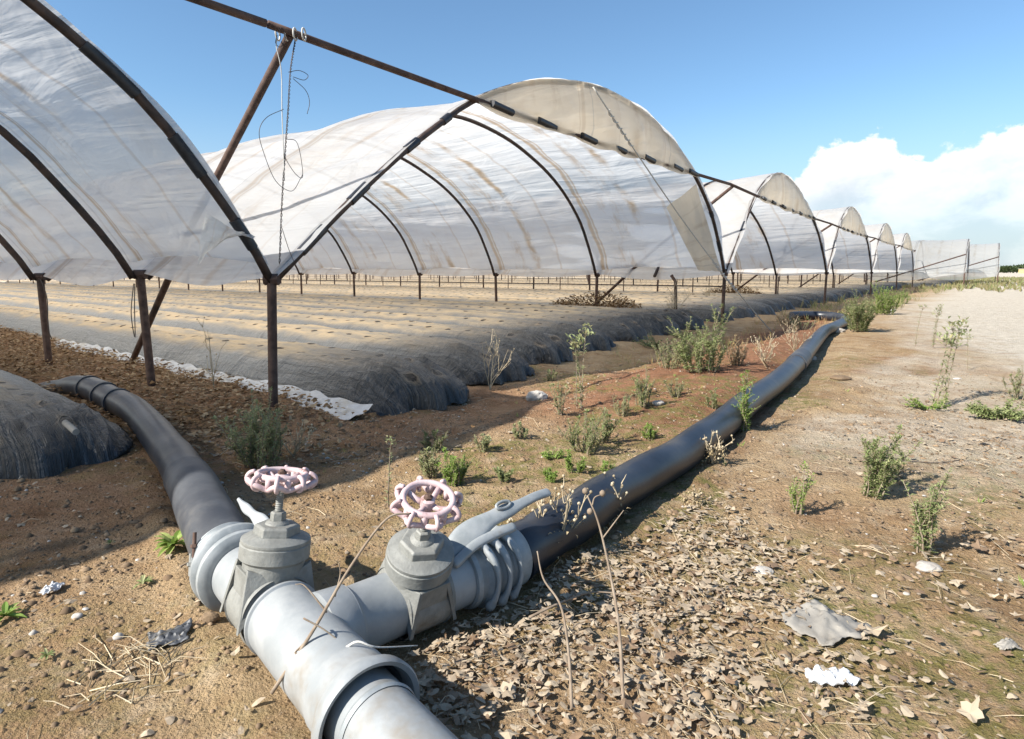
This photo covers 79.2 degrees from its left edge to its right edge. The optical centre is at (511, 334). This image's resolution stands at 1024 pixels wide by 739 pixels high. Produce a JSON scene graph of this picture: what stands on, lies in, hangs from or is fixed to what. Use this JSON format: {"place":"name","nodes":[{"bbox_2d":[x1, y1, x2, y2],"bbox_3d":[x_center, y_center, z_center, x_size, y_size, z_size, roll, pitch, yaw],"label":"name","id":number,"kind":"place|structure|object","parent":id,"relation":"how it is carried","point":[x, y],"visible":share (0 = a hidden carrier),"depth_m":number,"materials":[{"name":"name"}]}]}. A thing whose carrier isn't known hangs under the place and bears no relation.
{"place":"outdoors","nodes":[
{"label":"outdoors","id":0,"kind":"place"},
{"bbox_2d":[0,272,1023,738],"bbox_3d":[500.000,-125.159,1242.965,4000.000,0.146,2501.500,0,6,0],"label":"ground","id":1,"kind":"structure","parent":0,"point":[884,344],"depth_m":2.37,"materials":[{"name":"soil"}]},
{"bbox_2d":[0,601,26,620],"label":"weed","id":2,"kind":"object","parent":1,"relation":"on","point":[7,609],"visible":1,"depth_m":1.82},
{"bbox_2d":[39,581,65,594],"bbox_3d":[-1.462,0.802,1.964,0.048,0.020,0.081,0,6,0],"label":"plastic scrap","id":3,"kind":"object","parent":1,"relation":"on","point":[54,586],"visible":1,"depth_m":1.96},
{"bbox_2d":[0,370,133,478],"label":"mulch bed","id":4,"kind":"object","parent":1,"relation":"on","point":[38,440],"visible":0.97,"depth_m":3.29,"materials":[{"name":"plastic"}]},
{"bbox_2d":[43,625,206,708],"bbox_3d":[-0.953,0.846,1.596,0.388,0.059,0.314,-1,6,-9],"label":"straw pile","id":5,"kind":"object","parent":1,"relation":"on","point":[136,658],"visible":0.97,"depth_m":1.58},
{"bbox_2d":[37,375,244,553],"bbox_3d":[-2.436,0.602,3.832,0.466,0.366,4.942,-5,8,-42],"label":"black pipe","id":6,"kind":"object","parent":1,"relation":"on","point":[202,504],"visible":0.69,"depth_m":2.81,"materials":[{"name":"plastic"}]},
{"bbox_2d":[0,0,292,409],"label":"polytunnel","id":7,"kind":"structure","parent":1,"relation":"on","point":[101,157],"depth_m":4.27,"materials":[{"name":"white plastic"}]},
{"bbox_2d":[153,530,184,556],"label":"weed","id":8,"kind":"object","parent":1,"relation":"on","point":[169,542],"visible":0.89,"depth_m":2.19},
{"bbox_2d":[146,617,192,650],"bbox_3d":[-0.940,0.819,1.691,0.118,0.032,0.084,-2,6,-19],"label":"plastic scrap","id":9,"kind":"object","parent":1,"relation":"on","point":[183,629],"visible":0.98,"depth_m":1.69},
{"bbox_2d":[202,611,219,622],"bbox_3d":[-0.858,0.807,1.763,0.049,0.034,0.038,0,6,0],"label":"soil clod","id":10,"kind":"object","parent":1,"relation":"on","point":[210,616],"visible":0.87,"depth_m":1.75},
{"bbox_2d":[195,317,226,389],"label":"weed","id":11,"kind":"object","parent":1,"relation":"on","point":[212,366],"visible":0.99,"depth_m":5.10,"materials":[{"name":"plant"}]},
{"bbox_2d":[53,339,372,419],"bbox_3d":[-3.631,0.318,6.361,6.756,0.092,0.256,5,7,39],"label":"mulch hem","id":12,"kind":"object","parent":1,"relation":"on","point":[351,407],"visible":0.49,"depth_m":5.05,"materials":[{"name":"white plastic"}]},
{"bbox_2d":[0,304,468,415],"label":"mulch bed","id":13,"kind":"object","parent":1,"relation":"on","point":[384,384],"visible":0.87,"depth_m":5.42,"materials":[{"name":"plastic"}]},
{"bbox_2d":[0,325,474,462],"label":"brown litter","id":14,"kind":"object","parent":1,"relation":"on","point":[65,355],"visible":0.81,"depth_m":5.10,"materials":[{"name":"plant"}]},
{"bbox_2d":[212,387,288,468],"bbox_3d":[-1.339,0.481,3.194,0.409,0.427,0.322,4,7,36],"label":"bush","id":15,"kind":"object","parent":1,"relation":"on","point":[270,443],"visible":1,"depth_m":3.16,"materials":[{"name":"plant"}]},
{"bbox_2d":[0,296,534,384],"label":"mulch bed","id":16,"kind":"object","parent":1,"relation":"on","point":[463,361],"visible":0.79,"depth_m":6.88,"materials":[{"name":"plastic"}]},
{"bbox_2d":[0,291,572,364],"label":"mulch bed","id":17,"kind":"object","parent":1,"relation":"on","point":[532,347],"visible":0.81,"depth_m":8.37,"materials":[{"name":"plastic"}]},
{"bbox_2d":[276,419,316,459],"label":"weed","id":18,"kind":"object","parent":1,"relation":"on","point":[300,442],"visible":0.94,"depth_m":3.43,"materials":[{"name":"plant"}]},
{"bbox_2d":[0,287,615,351],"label":"mulch bed","id":19,"kind":"object","parent":1,"relation":"on","point":[600,340],"visible":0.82,"depth_m":9.89,"materials":[{"name":"plastic"}]},
{"bbox_2d":[0,285,647,341],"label":"mulch bed","id":20,"kind":"object","parent":1,"relation":"on","point":[623,329],"visible":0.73,"depth_m":10.97,"materials":[{"name":"plastic"}]},
{"bbox_2d":[0,283,679,335],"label":"mulch bed","id":21,"kind":"object","parent":1,"relation":"on","point":[657,324],"visible":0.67,"depth_m":12.46,"materials":[{"name":"plastic"}]},
{"bbox_2d":[211,546,476,738],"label":"pipe tee","id":22,"kind":"object","parent":1,"relation":"on","point":[333,687],"visible":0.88,"depth_m":1.36,"materials":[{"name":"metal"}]},
{"bbox_2d":[187,498,268,611],"bbox_3d":[-0.833,0.691,1.884,0.260,0.310,0.294,-4,7,-37],"label":"pipe coupling","id":23,"kind":"object","parent":22,"relation":"attached to","point":[211,548],"visible":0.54,"depth_m":1.83,"materials":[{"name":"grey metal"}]},
{"bbox_2d":[219,465,317,644],"bbox_3d":[-0.656,0.600,1.696,0.252,0.472,0.194,-5,8,-40],"label":"gate valve","id":24,"kind":"object","parent":22,"relation":"attached to","point":[274,549],"visible":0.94,"depth_m":1.64,"materials":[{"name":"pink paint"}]},
{"bbox_2d":[270,513,410,693],"bbox_3d":[-0.381,0.602,1.387,0.316,0.377,0.065,-1,6,-11],"label":"bare twig","id":25,"kind":"object","parent":22,"relation":"attached to","point":[302,646],"visible":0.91,"depth_m":1.38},
{"bbox_2d":[376,475,463,640],"bbox_3d":[-0.258,0.609,1.680,0.204,0.457,0.311,-5,8,-42],"label":"gate valve","id":26,"kind":"object","parent":22,"relation":"attached to","point":[416,566],"visible":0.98,"depth_m":1.63,"materials":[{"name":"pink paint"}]},
{"bbox_2d":[448,488,550,611],"bbox_3d":[-0.045,0.670,1.936,0.436,0.309,0.238,-5,8,-43],"label":"pipe coupling","id":27,"kind":"object","parent":22,"relation":"attached to","point":[500,559],"visible":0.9,"depth_m":1.83,"materials":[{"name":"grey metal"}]},
{"bbox_2d":[0,282,704,329],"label":"mulch bed","id":28,"kind":"object","parent":1,"relation":"on","point":[680,317],"visible":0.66,"depth_m":13.78,"materials":[{"name":"plastic"}]},
{"bbox_2d":[0,280,733,321],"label":"mulch bed","id":29,"kind":"object","parent":1,"relation":"on","point":[703,312],"visible":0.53,"depth_m":17.02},
{"bbox_2d":[549,290,641,308],"bbox_3d":[1.827,-0.731,13.692,2.237,0.505,1.095,0,6,0],"label":"debris heap","id":30,"kind":"object","parent":29,"relation":"on","point":[599,304],"visible":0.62,"depth_m":13.56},
{"bbox_2d":[5,280,755,318],"bbox_3d":[-18.404,-2.465,32.717,61.164,0.337,1.144,5,7,39],"label":"mulch bed","id":31,"kind":"object","parent":1,"relation":"on","point":[739,311],"visible":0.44,"depth_m":17.22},
{"bbox_2d":[14,366,754,738],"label":"dry stems","id":32,"kind":"object","parent":1,"relation":"on","point":[312,508],"visible":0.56,"depth_m":3.22,"materials":[{"name":"plant"}]},
{"bbox_2d":[0,20,771,331],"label":"polytunnel","id":33,"kind":"structure","parent":1,"relation":"on","point":[554,173],"depth_m":10.58,"materials":[{"name":"white plastic"}]},
{"bbox_2d":[259,27,309,263],"bbox_3d":[-1.576,-1.296,4.280,0.388,1.616,0.186,-5,7,-38],"label":"hanging wire","id":34,"kind":"object","parent":33,"relation":"hanging from","point":[293,51],"visible":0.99,"depth_m":4.24,"materials":[{"name":"metal"}]},
{"bbox_2d":[384,435,396,506],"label":"weed","id":35,"kind":"object","parent":1,"relation":"on","point":[389,478],"visible":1,"depth_m":2.63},
{"bbox_2d":[23,280,775,314],"bbox_3d":[-17.569,-2.556,33.631,61.155,0.333,1.144,5,7,39],"label":"mulch bed","id":36,"kind":"object","parent":1,"relation":"on","point":[759,308],"visible":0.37,"depth_m":18.27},
{"bbox_2d":[51,280,781,311],"bbox_3d":[-16.941,-2.668,34.712,61.156,0.334,1.143,5,7,39],"label":"mulch bed","id":37,"kind":"object","parent":1,"relation":"on","point":[774,305],"visible":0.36,"depth_m":19.96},
{"bbox_2d":[0,346,848,738],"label":"leaf scatter","id":38,"kind":"object","parent":1,"relation":"on","point":[172,718],"visible":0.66,"depth_m":2.25,"materials":[{"name":"brown plant"}]},
{"bbox_2d":[25,172,831,303],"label":"polytunnel","id":39,"kind":"structure","parent":1,"relation":"on","point":[768,220],"depth_m":16.80,"materials":[{"name":"white plastic"}]},
{"bbox_2d":[417,447,441,477],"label":"weed","id":40,"kind":"object","parent":1,"relation":"on","point":[428,467],"visible":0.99,"depth_m":3.01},
{"bbox_2d":[419,429,448,451],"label":"weed","id":41,"kind":"object","parent":1,"relation":"on","point":[436,444],"visible":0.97,"depth_m":3.46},
{"bbox_2d":[434,447,472,486],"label":"weed","id":42,"kind":"object","parent":1,"relation":"on","point":[451,472],"visible":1,"depth_m":2.91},
{"bbox_2d":[117,281,795,309],"bbox_3d":[-16.165,-2.766,35.674,61.166,0.334,1.144,5,7,39],"label":"mulch bed","id":43,"kind":"object","parent":1,"relation":"on","point":[784,304],"visible":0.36,"depth_m":20.70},
{"bbox_2d":[116,280,811,307],"bbox_3d":[-15.311,-2.854,36.573,61.143,0.333,1.143,5,7,39],"label":"mulch bed","id":44,"kind":"object","parent":1,"relation":"on","point":[795,301],"visible":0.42,"depth_m":21.04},
{"bbox_2d":[123,280,813,304],"bbox_3d":[-14.659,-2.963,37.634,61.165,0.330,1.144,5,7,39],"label":"mulch bed","id":45,"kind":"object","parent":1,"relation":"on","point":[806,298],"visible":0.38,"depth_m":23.64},
{"bbox_2d":[120,279,823,302],"bbox_3d":[-13.519,-3.123,39.201,61.160,0.332,1.144,5,7,39],"label":"mulch bed","id":46,"kind":"object","parent":1,"relation":"on","point":[814,296],"visible":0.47,"depth_m":25.82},
{"bbox_2d":[703,285,761,293],"bbox_3d":[7.550,-1.486,21.098,2.259,0.503,1.145,0,6,0],"label":"debris heap","id":47,"kind":"object","parent":46,"relation":"on","point":[730,291],"visible":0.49,"depth_m":20.96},
{"bbox_2d":[473,433,492,452],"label":"weed","id":48,"kind":"object","parent":1,"relation":"on","point":[485,441],"visible":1,"depth_m":3.39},
{"bbox_2d":[145,279,839,301],"bbox_3d":[-12.637,-3.213,40.077,61.160,0.334,1.144,5,7,39],"label":"mulch bed","id":49,"kind":"object","parent":1,"relation":"on","point":[832,297],"visible":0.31,"depth_m":25.69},
{"bbox_2d":[482,327,514,389],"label":"weed","id":50,"kind":"object","parent":1,"relation":"on","point":[492,373],"visible":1,"depth_m":5.38,"materials":[{"name":"plant"}]},
{"bbox_2d":[160,279,844,299],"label":"mulch bed","id":51,"kind":"object","parent":1,"relation":"on","point":[837,294],"visible":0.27,"depth_m":29.28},
{"bbox_2d":[492,466,514,482],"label":"weed","id":52,"kind":"object","parent":1,"relation":"on","point":[503,476],"visible":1,"depth_m":2.97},
{"bbox_2d":[0,359,1023,738],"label":"soil crumbs","id":53,"kind":"object","parent":1,"relation":"on","point":[706,695],"visible":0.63,"depth_m":2.26,"materials":[{"name":"soil"}]},
{"bbox_2d":[156,206,874,294],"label":"polytunnel","id":54,"kind":"structure","parent":1,"relation":"on","point":[847,242],"depth_m":22.65,"materials":[{"name":"white plastic"}]},
{"bbox_2d":[511,421,528,438],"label":"weed","id":55,"kind":"object","parent":1,"relation":"on","point":[516,435],"visible":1,"depth_m":3.65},
{"bbox_2d":[526,390,547,400],"bbox_3d":[0.199,0.502,4.941,0.178,0.107,0.121,0,6,0],"label":"stone","id":56,"kind":"object","parent":1,"relation":"on","point":[535,395],"visible":0.68,"depth_m":4.90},
{"bbox_2d":[247,280,846,298],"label":"mulch bed","id":57,"kind":"object","parent":1,"relation":"on","point":[842,294],"visible":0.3,"depth_m":29.58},
{"bbox_2d":[540,446,564,458],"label":"weed","id":58,"kind":"object","parent":1,"relation":"on","point":[557,454],"visible":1,"depth_m":3.28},
{"bbox_2d":[537,551,573,708],"bbox_3d":[0.117,0.705,1.504,0.040,0.284,0.217,-2,6,-19],"label":"dry stalk","id":59,"kind":"object","parent":1,"relation":"on","point":[568,656],"visible":1,"depth_m":1.49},
{"bbox_2d":[522,474,592,564],"bbox_3d":[0.144,0.650,2.151,0.259,0.317,0.287,0,6,0],"label":"weed","id":60,"kind":"object","parent":1,"relation":"on","point":[566,507],"visible":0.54,"depth_m":2.09,"materials":[{"name":"plant"}]},
{"bbox_2d":[548,381,569,414],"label":"weed","id":61,"kind":"object","parent":1,"relation":"on","point":[559,411],"visible":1,"depth_m":4.30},
{"bbox_2d":[281,280,856,297],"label":"mulch bed","id":62,"kind":"object","parent":1,"relation":"on","point":[848,294],"visible":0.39,"depth_m":29.45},
{"bbox_2d":[261,278,877,290],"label":"mulch bed","id":63,"kind":"object","parent":1,"relation":"on","point":[645,283],"visible":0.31,"depth_m":36.62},
{"bbox_2d":[287,280,862,296],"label":"mulch bed","id":64,"kind":"object","parent":1,"relation":"on","point":[858,292],"visible":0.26,"depth_m":30.19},
{"bbox_2d":[564,449,586,473],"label":"weed","id":65,"kind":"object","parent":1,"relation":"on","point":[569,465],"visible":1,"depth_m":3.09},
{"bbox_2d":[290,279,869,293],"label":"mulch bed","id":66,"kind":"object","parent":1,"relation":"on","point":[861,289],"visible":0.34,"depth_m":30.29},
{"bbox_2d":[565,322,595,408],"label":"weed","id":67,"kind":"object","parent":1,"relation":"on","point":[580,385],"visible":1,"depth_m":4.48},
{"bbox_2d":[557,407,606,455],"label":"weed","id":68,"kind":"object","parent":1,"relation":"on","point":[591,442],"visible":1,"depth_m":3.40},
{"bbox_2d":[282,278,882,291],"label":"mulch bed","id":69,"kind":"object","parent":1,"relation":"on","point":[609,282],"visible":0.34,"depth_m":37.29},
{"bbox_2d":[287,223,899,287],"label":"polytunnel","id":70,"kind":"structure","parent":1,"relation":"on","point":[883,251],"depth_m":31.52,"materials":[{"name":"plastic"}]},
{"bbox_2d":[308,279,878,293],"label":"mulch bed","id":71,"kind":"object","parent":1,"relation":"on","point":[605,283],"visible":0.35,"depth_m":37.27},
{"bbox_2d":[299,278,887,290],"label":"mulch bed","id":72,"kind":"object","parent":1,"relation":"on","point":[883,288],"visible":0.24,"depth_m":37.26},
{"bbox_2d":[314,278,885,286],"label":"mulch bed","id":73,"kind":"object","parent":1,"relation":"on","point":[631,282],"visible":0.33,"depth_m":41.13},
{"bbox_2d":[286,233,915,286],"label":"polytunnel","id":74,"kind":"structure","parent":1,"relation":"on","point":[905,253],"depth_m":39.87,"materials":[{"name":"plastic"}]},
{"bbox_2d":[582,488,624,707],"bbox_3d":[0.239,0.645,1.540,0.108,0.461,0.242,0,6,0],"label":"dry stalk","id":75,"kind":"object","parent":1,"relation":"on","point":[590,511],"visible":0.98,"depth_m":1.57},
{"bbox_2d":[591,405,623,442],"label":"weed","id":76,"kind":"object","parent":1,"relation":"on","point":[608,427],"visible":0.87,"depth_m":3.63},
{"bbox_2d":[325,278,890,289],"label":"mulch bed","id":77,"kind":"object","parent":1,"relation":"on","point":[888,287],"visible":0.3,"depth_m":40.65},
{"bbox_2d":[603,472,628,529],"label":"weed","id":78,"kind":"object","parent":1,"relation":"on","point":[610,523],"visible":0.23,"depth_m":2.41,"materials":[{"name":"plant"}]},
{"bbox_2d":[612,395,631,416],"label":"weed","id":79,"kind":"object","parent":1,"relation":"on","point":[624,405],"visible":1,"depth_m":4.26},
{"bbox_2d":[631,365,655,406],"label":"weed","id":80,"kind":"object","parent":1,"relation":"on","point":[643,397],"visible":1,"depth_m":4.45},
{"bbox_2d":[641,422,657,440],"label":"weed","id":81,"kind":"object","parent":1,"relation":"on","point":[651,433],"visible":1,"depth_m":3.73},
{"bbox_2d":[632,331,677,348],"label":"weed","id":82,"kind":"object","parent":1,"relation":"on","point":[646,344],"visible":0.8,"depth_m":8.31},
{"bbox_2d":[434,279,898,289],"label":"mulch bed","id":83,"kind":"object","parent":1,"relation":"on","point":[891,285],"visible":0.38,"depth_m":41.22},
{"bbox_2d":[651,335,684,369],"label":"weed","id":84,"kind":"object","parent":1,"relation":"on","point":[669,363],"visible":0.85,"depth_m":6.22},
{"bbox_2d":[663,378,684,397],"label":"weed","id":85,"kind":"object","parent":1,"relation":"on","point":[680,388],"visible":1,"depth_m":4.78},
{"bbox_2d":[513,311,849,579],"bbox_3d":[3.400,0.172,7.309,1.121,0.213,12.692,3,7,28],"label":"black pipe","id":86,"kind":"object","parent":1,"relation":"on","point":[649,472],"visible":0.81,"depth_m":2.73,"materials":[{"name":"plastic"}]},
{"bbox_2d":[676,484,710,505],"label":"weed","id":87,"kind":"object","parent":1,"relation":"on","point":[695,496],"visible":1,"depth_m":2.66,"materials":[{"name":"plant"}]},
{"bbox_2d":[667,304,735,373],"bbox_3d":[1.855,0.021,5.868,0.822,0.655,0.547,-3,6,-25],"label":"bush","id":88,"kind":"object","parent":1,"relation":"on","point":[709,345],"visible":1,"depth_m":5.80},
{"bbox_2d":[401,393,1023,738],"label":"leaf litter","id":89,"kind":"object","parent":1,"relation":"on","point":[973,712],"visible":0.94,"depth_m":1.66,"materials":[{"name":"brown plant"}]},
{"bbox_2d":[529,591,661,617],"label":"fallen stalk","id":90,"kind":"object","parent":89,"relation":"on","point":[549,607],"visible":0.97,"depth_m":1.83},
{"bbox_2d":[700,430,732,465],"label":"weed","id":91,"kind":"object","parent":1,"relation":"on","point":[716,453],"visible":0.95,"depth_m":3.20,"materials":[{"name":"plant"}]},
{"bbox_2d":[490,278,946,286],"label":"mulch bed","id":92,"kind":"object","parent":1,"relation":"on","point":[915,284],"visible":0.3,"depth_m":44.28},
{"bbox_2d":[726,335,748,365],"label":"weed","id":93,"kind":"object","parent":1,"relation":"on","point":[736,355],"visible":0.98,"depth_m":6.27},
{"bbox_2d":[732,370,760,430],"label":"weed","id":94,"kind":"object","parent":1,"relation":"on","point":[746,414],"visible":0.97,"depth_m":3.83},
{"bbox_2d":[750,333,789,366],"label":"weed","id":95,"kind":"object","parent":1,"relation":"on","point":[763,359],"visible":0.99,"depth_m":6.28,"materials":[{"name":"plant"}]},
{"bbox_2d":[586,239,970,284],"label":"polytunnel","id":96,"kind":"structure","parent":1,"relation":"on","point":[935,258],"depth_m":41.60,"materials":[{"name":"plastic"}]},
{"bbox_2d":[780,316,812,350],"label":"weed","id":97,"kind":"object","parent":1,"relation":"on","point":[794,342],"visible":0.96,"depth_m":7.49,"materials":[{"name":"plant"}]},
{"bbox_2d":[786,461,815,514],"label":"weed","id":98,"kind":"object","parent":1,"relation":"on","point":[802,494],"visible":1,"depth_m":2.54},
{"bbox_2d":[781,599,870,645],"bbox_3d":[0.880,0.808,1.745,0.192,0.042,0.199,-5,8,-40],"label":"plastic sheet","id":99,"kind":"object","parent":1,"relation":"on","point":[826,628],"visible":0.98,"depth_m":1.73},
{"bbox_2d":[805,664,860,685],"bbox_3d":[0.794,0.846,1.537,0.132,0.029,0.057,0,6,0],"label":"plastic scrap","id":100,"kind":"object","parent":1,"relation":"on","point":[832,676],"visible":0.99,"depth_m":1.53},
{"bbox_2d":[839,289,879,331],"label":"bush","id":101,"kind":"object","parent":1,"relation":"on","point":[858,319],"visible":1,"depth_m":9.90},
{"bbox_2d":[870,281,906,314],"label":"bush","id":102,"kind":"object","parent":1,"relation":"on","point":[887,306],"visible":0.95,"depth_m":13.82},
{"bbox_2d":[857,424,922,499],"bbox_3d":[1.641,0.564,2.727,0.264,0.320,0.190,-1,6,-7],"label":"weed","id":103,"kind":"object","parent":1,"relation":"on","point":[875,461],"visible":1,"depth_m":2.71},
{"bbox_2d":[787,243,1000,282],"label":"polytunnel","id":104,"kind":"structure","parent":1,"relation":"on","point":[984,260],"depth_m":47.27,"materials":[{"name":"plastic"}]},
{"bbox_2d":[900,393,952,409],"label":"weed","id":105,"kind":"object","parent":1,"relation":"on","point":[916,404],"visible":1,"depth_m":4.50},
{"bbox_2d":[901,467,951,554],"bbox_3d":[1.479,0.622,2.174,0.156,0.322,0.188,-1,6,-9],"label":"weed","id":106,"kind":"object","parent":1,"relation":"on","point":[922,529],"visible":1,"depth_m":2.18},
{"bbox_2d":[915,560,942,572],"bbox_3d":[1.385,0.775,2.063,0.087,0.030,0.070,0,6,0],"label":"stone","id":107,"kind":"object","parent":1,"relation":"on","point":[923,566],"visible":0.94,"depth_m":2.05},
{"bbox_2d":[927,316,971,404],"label":"weed","id":108,"kind":"object","parent":1,"relation":"on","point":[953,339],"visible":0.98,"depth_m":4.70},
{"bbox_2d":[963,398,1023,420],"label":"weed","id":109,"kind":"object","parent":1,"relation":"on","point":[997,412],"visible":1,"depth_m":4.24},
{"bbox_2d":[993,637,1022,649],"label":"plastic scrap","id":110,"kind":"object","parent":1,"relation":"on","point":[1004,644],"visible":1,"depth_m":1.64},
{"bbox_2d":[1003,365,1023,398],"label":"weed","id":111,"kind":"object","parent":1,"relation":"on","point":[1017,390],"visible":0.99,"depth_m":4.84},
{"bbox_2d":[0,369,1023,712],"bbox_3d":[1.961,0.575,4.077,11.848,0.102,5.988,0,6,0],"label":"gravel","id":112,"kind":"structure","parent":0,"point":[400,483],"depth_m":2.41,"materials":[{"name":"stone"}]},
{"bbox_2d":[45,0,1023,266],"label":"sky","id":113,"kind":"structure","parent":0,"point":[908,115],"materials":[{"name":"blue"}]},
{"bbox_2d":[612,307,854,365],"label":"brown grass","id":114,"kind":"structure","parent":0,"point":[842,310],"depth_m":9.80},
{"bbox_2d":[777,283,954,315],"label":"dry grass","id":115,"kind":"structure","parent":0,"point":[864,293],"depth_m":19.05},
{"bbox_2d":[901,276,1023,292],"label":"grass","id":116,"kind":"structure","parent":0,"point":[977,283],"depth_m":38.65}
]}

